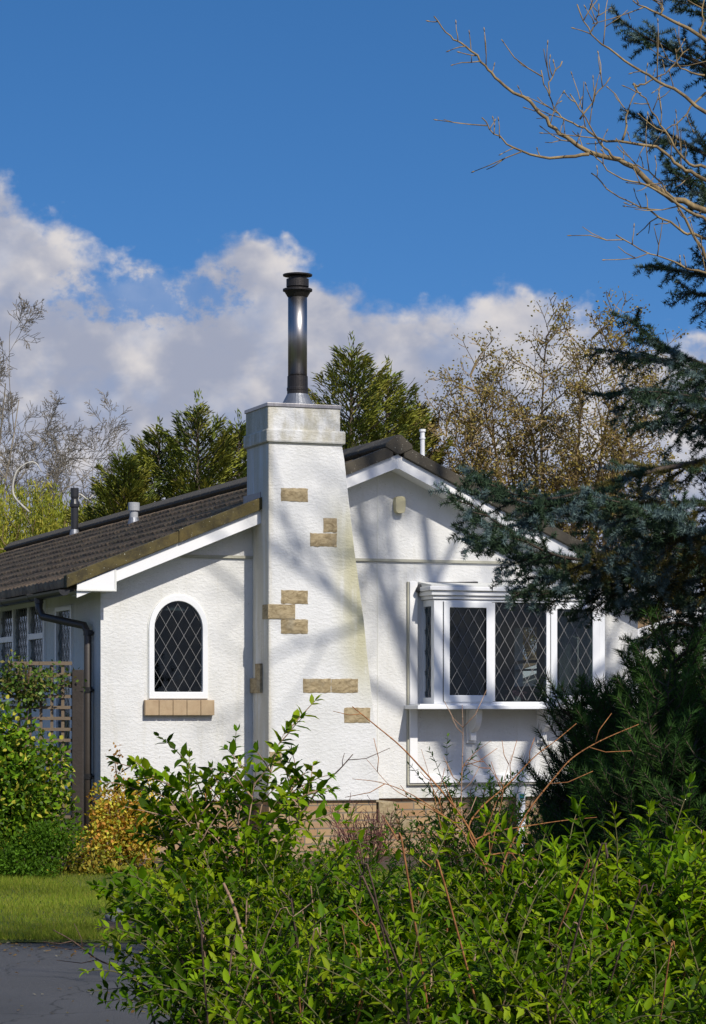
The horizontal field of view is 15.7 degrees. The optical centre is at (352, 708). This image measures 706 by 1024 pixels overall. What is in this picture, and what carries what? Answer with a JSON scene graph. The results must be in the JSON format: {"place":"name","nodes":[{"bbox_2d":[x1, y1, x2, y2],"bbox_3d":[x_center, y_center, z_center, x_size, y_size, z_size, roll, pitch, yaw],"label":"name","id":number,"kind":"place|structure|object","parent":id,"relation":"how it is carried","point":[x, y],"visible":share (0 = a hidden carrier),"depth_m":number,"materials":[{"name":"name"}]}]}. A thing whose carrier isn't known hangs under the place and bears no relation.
{"place":"outdoors","nodes":[
{"label":"outdoors","id":0,"kind":"place"},
{"bbox_2d":[0,942,184,1023],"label":"road","id":1,"kind":"structure","parent":0,"point":[47,975],"depth_m":16.08,"materials":[{"name":"grey asphalt"}]},
{"bbox_2d":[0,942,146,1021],"bbox_3d":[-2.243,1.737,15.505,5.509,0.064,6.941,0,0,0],"label":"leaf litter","id":2,"kind":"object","parent":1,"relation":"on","point":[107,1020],"visible":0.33,"depth_m":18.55,"materials":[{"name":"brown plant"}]},
{"bbox_2d":[223,822,391,910],"bbox_3d":[-0.446,1.255,17.399,1.493,0.999,1.534,0,0,0],"label":"fine leaved shrub","id":3,"kind":"object","parent":1,"relation":"on","point":[330,838],"visible":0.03,"depth_m":17.62,"materials":[{"name":"green plant"}]},
{"bbox_2d":[286,820,463,946],"bbox_3d":[0.047,1.236,16.489,1.514,1.039,1.260,0,0,16],"label":"fine leaved shrub","id":4,"kind":"object","parent":1,"relation":"on","point":[391,865],"visible":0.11,"depth_m":16.41,"materials":[{"name":"green plant"}]},
{"bbox_2d":[359,733,539,913],"bbox_3d":[0.894,0.964,18.479,1.701,1.579,1.514,0,0,0],"label":"fine leaved shrub","id":5,"kind":"object","parent":1,"relation":"on","point":[509,817],"visible":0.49,"depth_m":18.28,"materials":[{"name":"brown plant"}]},
{"bbox_2d":[449,796,543,893],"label":"fine leaved shrub","id":6,"kind":"object","parent":1,"relation":"on","point":[502,847],"visible":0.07,"depth_m":16.70,"materials":[{"name":"green plant"}]},
{"bbox_2d":[513,735,583,902],"bbox_3d":[1.436,0.921,15.642,1.006,1.674,1.079,0,0,0],"label":"mountain pine","id":7,"kind":"object","parent":1,"relation":"on","point":[531,827],"visible":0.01,"depth_m":15.55,"materials":[{"name":"green plant"}]},
{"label":"verge bed","id":8,"kind":"structure","parent":1,"relation":"on","visible":0},
{"bbox_2d":[85,845,306,1020],"bbox_3d":[-0.651,1.166,11.219,1.094,1.174,1.464,0,0,0],"label":"leafy shrub","id":9,"kind":"object","parent":8,"relation":"on","point":[128,909],"visible":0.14,"depth_m":10.95,"materials":[{"name":"green plant"}]},
{"bbox_2d":[43,924,155,1023],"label":"bare shoot","id":10,"kind":"object","parent":9,"relation":"attached to","point":[154,1022],"visible":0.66,"depth_m":11.50,"materials":[{"name":"brown plant"}]},
{"bbox_2d":[196,911,208,1023],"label":"bare cane","id":11,"kind":"object","parent":8,"relation":"on","point":[204,982],"visible":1,"depth_m":8.93,"materials":[{"name":"brown plant"}]},
{"bbox_2d":[88,724,359,984],"bbox_3d":[-0.526,0.912,11.492,1.368,1.682,1.515,0,0,0],"label":"leafy shrub","id":12,"kind":"object","parent":8,"relation":"on","point":[188,851],"visible":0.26,"depth_m":11.37,"materials":[{"name":"green plant"}]},
{"bbox_2d":[274,748,389,876],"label":"bare shoot","id":13,"kind":"object","parent":12,"relation":"attached to","point":[306,807],"visible":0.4,"depth_m":11.80,"materials":[{"name":"brown plant"}]},
{"bbox_2d":[97,694,350,893],"bbox_3d":[-0.562,0.405,11.505,1.251,0.939,0.623,0,0,17],"label":"leafy shrub","id":14,"kind":"object","parent":8,"relation":"on","point":[183,811],"visible":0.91,"depth_m":11.41,"materials":[{"name":"green plant"}]},
{"bbox_2d":[77,830,381,1023],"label":"leafy shrub","id":15,"kind":"object","parent":8,"relation":"on","point":[178,964],"visible":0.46,"depth_m":10.36,"materials":[{"name":"green plant"}]},
{"bbox_2d":[223,934,241,1023],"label":"bare cane","id":16,"kind":"object","parent":8,"relation":"on","point":[230,969],"visible":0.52,"depth_m":9.07,"materials":[{"name":"brown plant"}]},
{"bbox_2d":[222,882,259,1012],"bbox_3d":[-0.441,1.158,10.300,0.172,0.912,0.020,0,0,0],"label":"old cane","id":17,"kind":"object","parent":8,"relation":"on","point":[234,910],"visible":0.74,"depth_m":10.29,"materials":[{"name":"brown plant"}]},
{"bbox_2d":[235,903,310,1020],"bbox_3d":[-0.373,1.218,9.142,0.218,1.066,0.689,0,0,-38],"label":"bare cane","id":18,"kind":"object","parent":8,"relation":"on","point":[261,951],"visible":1,"depth_m":8.90,"materials":[{"name":"brown plant"}]},
{"bbox_2d":[281,889,302,977],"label":"bare cane","id":19,"kind":"object","parent":8,"relation":"on","point":[292,902],"visible":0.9,"depth_m":9.38,"materials":[{"name":"brown plant"}]},
{"bbox_2d":[145,874,474,1023],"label":"leafy shrub","id":20,"kind":"object","parent":8,"relation":"on","point":[268,973],"visible":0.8,"depth_m":8.98,"materials":[{"name":"green plant"}]},
{"bbox_2d":[302,922,320,1016],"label":"bare cane","id":21,"kind":"object","parent":8,"relation":"on","point":[309,962],"visible":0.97,"depth_m":8.77,"materials":[{"name":"brown plant"}]},
{"bbox_2d":[187,807,474,984],"bbox_3d":[-0.051,1.093,10.981,1.436,1.323,1.432,0,0,0],"label":"leafy shrub","id":22,"kind":"object","parent":8,"relation":"on","point":[385,887],"visible":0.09,"depth_m":10.88,"materials":[{"name":"green plant"}]},
{"bbox_2d":[342,926,361,973],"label":"bare cane","id":23,"kind":"object","parent":8,"relation":"on","point":[355,948],"visible":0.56,"depth_m":9.46,"materials":[{"name":"brown plant"}]},
{"bbox_2d":[348,906,388,972],"bbox_3d":[0.197,1.234,9.491,0.111,1.036,0.599,0,0,35],"label":"bare cane","id":24,"kind":"object","parent":8,"relation":"on","point":[375,932],"visible":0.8,"depth_m":9.26,"materials":[{"name":"brown plant"}]},
{"bbox_2d":[358,862,392,983],"bbox_3d":[0.147,1.143,9.103,0.078,1.218,0.596,0,0,25],"label":"bare cane","id":25,"kind":"object","parent":8,"relation":"on","point":[362,874],"visible":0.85,"depth_m":8.88,"materials":[{"name":"brown plant"}]},
{"bbox_2d":[344,876,420,1023],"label":"bare cane","id":26,"kind":"object","parent":8,"relation":"on","point":[384,929],"visible":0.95,"depth_m":8.75,"materials":[{"name":"brown plant"}]},
{"bbox_2d":[382,816,430,1019],"bbox_3d":[0.228,1.062,9.064,0.107,1.379,0.582,0,0,22],"label":"bare cane","id":27,"kind":"object","parent":8,"relation":"on","point":[411,901],"visible":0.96,"depth_m":8.86,"materials":[{"name":"brown plant"}]},
{"bbox_2d":[256,802,567,1022],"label":"leafy shrub","id":28,"kind":"object","parent":8,"relation":"on","point":[365,939],"visible":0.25,"depth_m":10.45,"materials":[{"name":"green plant"}]},
{"bbox_2d":[255,865,588,1023],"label":"leafy shrub","id":29,"kind":"object","parent":8,"relation":"on","point":[441,999],"visible":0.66,"depth_m":8.94,"materials":[{"name":"green plant"}]},
{"bbox_2d":[419,858,482,1023],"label":"bare cane","id":30,"kind":"object","parent":8,"relation":"on","point":[453,917],"visible":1,"depth_m":8.78,"materials":[{"name":"brown plant"}]},
{"bbox_2d":[333,690,638,879],"bbox_3d":[0.630,0.516,11.979,1.450,1.208,0.358,0,0,0],"label":"dogwood shrub","id":31,"kind":"object","parent":8,"relation":"on","point":[474,839],"visible":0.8,"depth_m":12.06,"materials":[{"name":"brown plant"}]},
{"bbox_2d":[321,860,705,1023],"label":"leafy shrub","id":32,"kind":"object","parent":8,"relation":"on","point":[631,1004],"visible":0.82,"depth_m":9.04,"materials":[{"name":"green plant"}]},
{"bbox_2d":[485,869,544,982],"bbox_3d":[0.537,1.179,9.757,0.213,1.145,0.639,0,0,-32],"label":"bare cane","id":33,"kind":"object","parent":8,"relation":"on","point":[513,899],"visible":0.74,"depth_m":9.49,"materials":[{"name":"brown plant"}]},
{"bbox_2d":[366,795,705,1023],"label":"leafy shrub","id":34,"kind":"object","parent":8,"relation":"on","point":[510,836],"visible":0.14,"depth_m":10.51,"materials":[{"name":"green plant"}]},
{"bbox_2d":[549,920,568,1023],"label":"bare cane","id":35,"kind":"object","parent":8,"relation":"on","point":[561,955],"visible":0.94,"depth_m":9.06,"materials":[{"name":"brown plant"}]},
{"bbox_2d":[525,859,602,1014],"bbox_3d":[0.779,1.156,9.855,0.280,1.192,0.694,0,0,-37],"label":"bare cane","id":36,"kind":"object","parent":8,"relation":"on","point":[571,898],"visible":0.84,"depth_m":9.58,"materials":[{"name":"brown plant"}]},
{"bbox_2d":[426,0,705,274],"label":"bare tree","id":37,"kind":"object","parent":8,"relation":"on","point":[662,191],"visible":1,"depth_m":12.13,"materials":[{"name":"beige plant"}]},
{"bbox_2d":[428,0,705,669],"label":"blue spruce","id":38,"kind":"object","parent":8,"relation":"on","point":[672,554],"visible":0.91,"depth_m":13.89,"materials":[{"name":"green plant"}]},
{"bbox_2d":[513,665,637,901],"bbox_3d":[1.362,0.734,14.598,0.914,2.046,0.977,0,0,-26],"label":"mountain pine","id":39,"kind":"object","parent":8,"relation":"on","point":[577,741],"visible":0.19,"depth_m":14.54,"materials":[{"name":"green plant"}]},
{"bbox_2d":[559,917,597,993],"bbox_3d":[0.913,1.272,9.794,0.151,0.960,0.621,0,0,27],"label":"bare cane","id":40,"kind":"object","parent":8,"relation":"on","point":[581,937],"visible":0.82,"depth_m":9.54,"materials":[{"name":"brown plant"}]},
{"bbox_2d":[554,843,607,1023],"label":"bare cane","id":41,"kind":"object","parent":8,"relation":"on","point":[582,910],"visible":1,"depth_m":8.80,"materials":[{"name":"brown plant"}]},
{"bbox_2d":[467,772,705,1023],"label":"leafy shrub","id":42,"kind":"object","parent":8,"relation":"on","point":[686,923],"visible":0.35,"depth_m":10.21,"materials":[{"name":"green plant"}]},
{"bbox_2d":[597,882,653,1023],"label":"bare cane","id":43,"kind":"object","parent":8,"relation":"on","point":[626,932],"visible":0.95,"depth_m":9.18,"materials":[{"name":"brown plant"}]},
{"bbox_2d":[562,621,705,883],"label":"mountain pine","id":44,"kind":"object","parent":8,"relation":"on","point":[628,663],"visible":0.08,"depth_m":13.86,"materials":[{"name":"green plant"}]},
{"bbox_2d":[565,602,705,908],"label":"mountain pine","id":45,"kind":"object","parent":8,"relation":"on","point":[675,720],"visible":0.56,"depth_m":13.26,"materials":[{"name":"green plant"}]},
{"bbox_2d":[599,800,705,952],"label":"leafy shrub","id":46,"kind":"object","parent":8,"relation":"on","point":[689,841],"visible":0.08,"depth_m":11.06,"materials":[{"name":"green plant"}]},
{"bbox_2d":[660,940,674,1019],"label":"bare cane","id":47,"kind":"object","parent":8,"relation":"on","point":[672,942],"visible":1,"depth_m":8.76,"materials":[{"name":"brown plant"}]},
{"bbox_2d":[0,867,499,942],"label":"lawn","id":48,"kind":"structure","parent":0,"point":[31,940],"depth_m":21.45,"materials":[{"name":"green plant"}]},
{"bbox_2d":[0,695,82,872],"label":"variegated shrub","id":49,"kind":"object","parent":48,"relation":"on","point":[24,788],"visible":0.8,"depth_m":26.42,"materials":[{"name":"green plant"}]},
{"bbox_2d":[0,815,90,879],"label":"green bush","id":50,"kind":"object","parent":48,"relation":"on","point":[14,861],"visible":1,"depth_m":25.79,"materials":[{"name":"green plant"}]},
{"bbox_2d":[50,829,166,874],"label":"golden shrub","id":51,"kind":"object","parent":48,"relation":"on","point":[87,867],"visible":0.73,"depth_m":26.20,"materials":[{"name":"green plant"}]},
{"bbox_2d":[107,742,125,864],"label":"golden sprig","id":52,"kind":"object","parent":48,"relation":"on","point":[116,771],"visible":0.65,"depth_m":26.30,"materials":[{"name":"yellow plant"}]},
{"bbox_2d":[76,773,160,873],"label":"golden shrub","id":53,"kind":"object","parent":48,"relation":"on","point":[98,829],"visible":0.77,"depth_m":26.31,"materials":[{"name":"yellow plant"}]},
{"bbox_2d":[97,885,489,933],"bbox_3d":[5.001,1.700,21.500,13.998,0.100,5.000,0,0,0],"label":"border bed","id":54,"kind":"object","parent":48,"relation":"on","point":[113,924],"visible":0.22,"depth_m":19.41,"materials":[{"name":"soil"}]},
{"bbox_2d":[104,914,117,920],"bbox_3d":[-1.846,1.636,19.858,0.135,0.089,0.185,0,0,-36],"label":"edging stone","id":55,"kind":"object","parent":54,"relation":"on","point":[107,917],"visible":0.23,"depth_m":19.82,"materials":[{"name":"stone"}]},
{"bbox_2d":[320,793,406,876],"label":"twiggy shrub","id":56,"kind":"object","parent":48,"relation":"on","point":[377,832],"visible":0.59,"depth_m":24.47,"materials":[{"name":"brown plant"}]},
{"bbox_2d":[0,0,705,658],"label":"sky","id":57,"kind":"structure","parent":0,"point":[165,165],"materials":[{"name":"blue"}]},
{"label":"ground","id":58,"kind":"structure","parent":0,"visible":0},
{"bbox_2d":[0,423,89,530],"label":"bare tree","id":59,"kind":"object","parent":58,"relation":"on","point":[58,463],"visible":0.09,"depth_m":61.10,"materials":[{"name":"grey plant"}]},
{"bbox_2d":[0,461,94,553],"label":"weeping willow","id":60,"kind":"object","parent":58,"relation":"on","point":[35,527],"visible":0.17,"depth_m":50.33,"materials":[{"name":"green plant"}]},
{"bbox_2d":[24,493,108,534],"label":"weeping willow","id":61,"kind":"object","parent":58,"relation":"on","point":[84,497],"visible":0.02,"depth_m":52.38,"materials":[{"name":"green plant"}]},
{"bbox_2d":[0,292,152,541],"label":"bare tree","id":62,"kind":"object","parent":58,"relation":"on","point":[33,442],"visible":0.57,"depth_m":58.94,"materials":[{"name":"grey plant"}]},
{"bbox_2d":[58,440,162,528],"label":"conifer tree","id":63,"kind":"object","parent":58,"relation":"on","point":[129,468],"visible":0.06,"depth_m":46.70,"materials":[{"name":"green plant"}]},
{"bbox_2d":[106,415,206,513],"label":"conifer tree","id":64,"kind":"object","parent":58,"relation":"on","point":[152,438],"visible":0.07,"depth_m":48.84,"materials":[{"name":"green plant"}]},
{"bbox_2d":[128,388,246,500],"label":"conifer tree","id":65,"kind":"object","parent":58,"relation":"on","point":[221,455],"visible":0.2,"depth_m":47.76,"materials":[{"name":"green plant"}]},
{"bbox_2d":[212,408,246,482],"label":"conifer tree","id":66,"kind":"object","parent":58,"relation":"on","point":[241,430],"visible":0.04,"depth_m":49.85,"materials":[{"name":"green plant"}]},
{"bbox_2d":[42,852,529,871],"bbox_3d":[0.900,1.705,28.298,10.351,0.090,2.900,0,0,-3],"label":"soil bed","id":67,"kind":"object","parent":58,"relation":"on","point":[383,863],"visible":0.03,"depth_m":27.50,"materials":[{"name":"brown soil"}]},
{"bbox_2d":[0,649,86,746],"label":"climbing plant","id":68,"kind":"object","parent":67,"relation":"on","point":[6,681],"visible":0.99,"depth_m":27.41,"materials":[{"name":"green plant"}]},
{"bbox_2d":[72,670,83,861],"bbox_3d":[-2.967,0.668,27.600,0.120,2.164,0.120,0,0,0],"label":"fence post","id":69,"kind":"object","parent":67,"relation":"on","point":[78,732],"visible":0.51,"depth_m":27.54,"materials":[{"name":"brown wood"}]},
{"bbox_2d":[8,662,71,850],"bbox_3d":[-3.374,0.531,27.596,0.685,2.066,0.040,0,0,0],"label":"garden trellis","id":70,"kind":"object","parent":69,"relation":"attached to","point":[51,718],"visible":0.38,"depth_m":27.58,"materials":[{"name":"wood"}]},
{"bbox_2d":[516,793,524,852],"bbox_3d":[1.930,1.361,29.424,0.090,0.778,0.074,0,0,-20],"label":"service post","id":71,"kind":"object","parent":67,"relation":"on","point":[518,796],"visible":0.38,"depth_m":29.40,"materials":[{"name":"white plastic"}]},
{"bbox_2d":[0,272,678,859],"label":"bungalow","id":72,"kind":"object","parent":58,"relation":"on","point":[304,560],"visible":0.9,"depth_m":28.39,"materials":[{"name":"white paint"}]},
{"bbox_2d":[0,600,45,696],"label":"side window","id":73,"kind":"structure","parent":72,"relation":"in","point":[22,631],"depth_m":31.42,"materials":[{"name":"white plastic"}]},
{"bbox_2d":[55,605,72,788],"bbox_3d":[-3.294,-0.124,29.347,0.080,2.089,0.781,0,0,-20],"label":"side door","id":74,"kind":"structure","parent":72,"relation":"in","point":[63,633],"depth_m":29.37,"materials":[{"name":"white plastic"}]},
{"bbox_2d":[144,594,213,714],"bbox_3d":[-1.920,-0.590,28.116,0.790,1.338,0.135,0,0,-20],"label":"arched window","id":75,"kind":"structure","parent":72,"relation":"in","point":[157,703],"depth_m":28.09,"materials":[{"name":"white plastic"}]},
{"bbox_2d":[404,581,605,742],"bbox_3d":[1.795,-0.522,29.249,2.425,1.858,0.439,0,0,-20],"label":"bay window","id":76,"kind":"structure","parent":72,"relation":"in","point":[456,595],"depth_m":29.00,"materials":[{"name":"white plastic"}]},
{"bbox_2d":[505,686,526,701],"bbox_3d":[1.878,-0.155,29.551,0.255,0.208,0.231,0,0,0],"label":"flower vase","id":77,"kind":"object","parent":76,"relation":"on","point":[515,693],"visible":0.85,"depth_m":29.52,"materials":[{"name":"glass"}]},
{"bbox_2d":[308,330,429,453],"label":"conifer tree","id":78,"kind":"object","parent":58,"relation":"on","point":[352,424],"visible":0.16,"depth_m":45.80,"materials":[{"name":"green plant"}]},
{"bbox_2d":[345,355,456,466],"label":"conifer tree","id":79,"kind":"object","parent":58,"relation":"on","point":[411,416],"visible":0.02,"depth_m":46.82,"materials":[{"name":"green plant"}]},
{"bbox_2d":[384,392,462,474],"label":"conifer tree","id":80,"kind":"object","parent":58,"relation":"on","point":[435,423],"visible":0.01,"depth_m":48.85,"materials":[{"name":"green plant"}]},
{"bbox_2d":[406,286,691,668],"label":"oak tree","id":81,"kind":"object","parent":58,"relation":"on","point":[607,438],"visible":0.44,"depth_m":46.80,"materials":[{"name":"brown plant"}]},
{"bbox_2d":[523,599,705,685],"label":"neighbouring bungalow","id":82,"kind":"object","parent":58,"relation":"on","point":[532,676],"depth_m":44.00,"materials":[{"name":"paint"}]}
]}

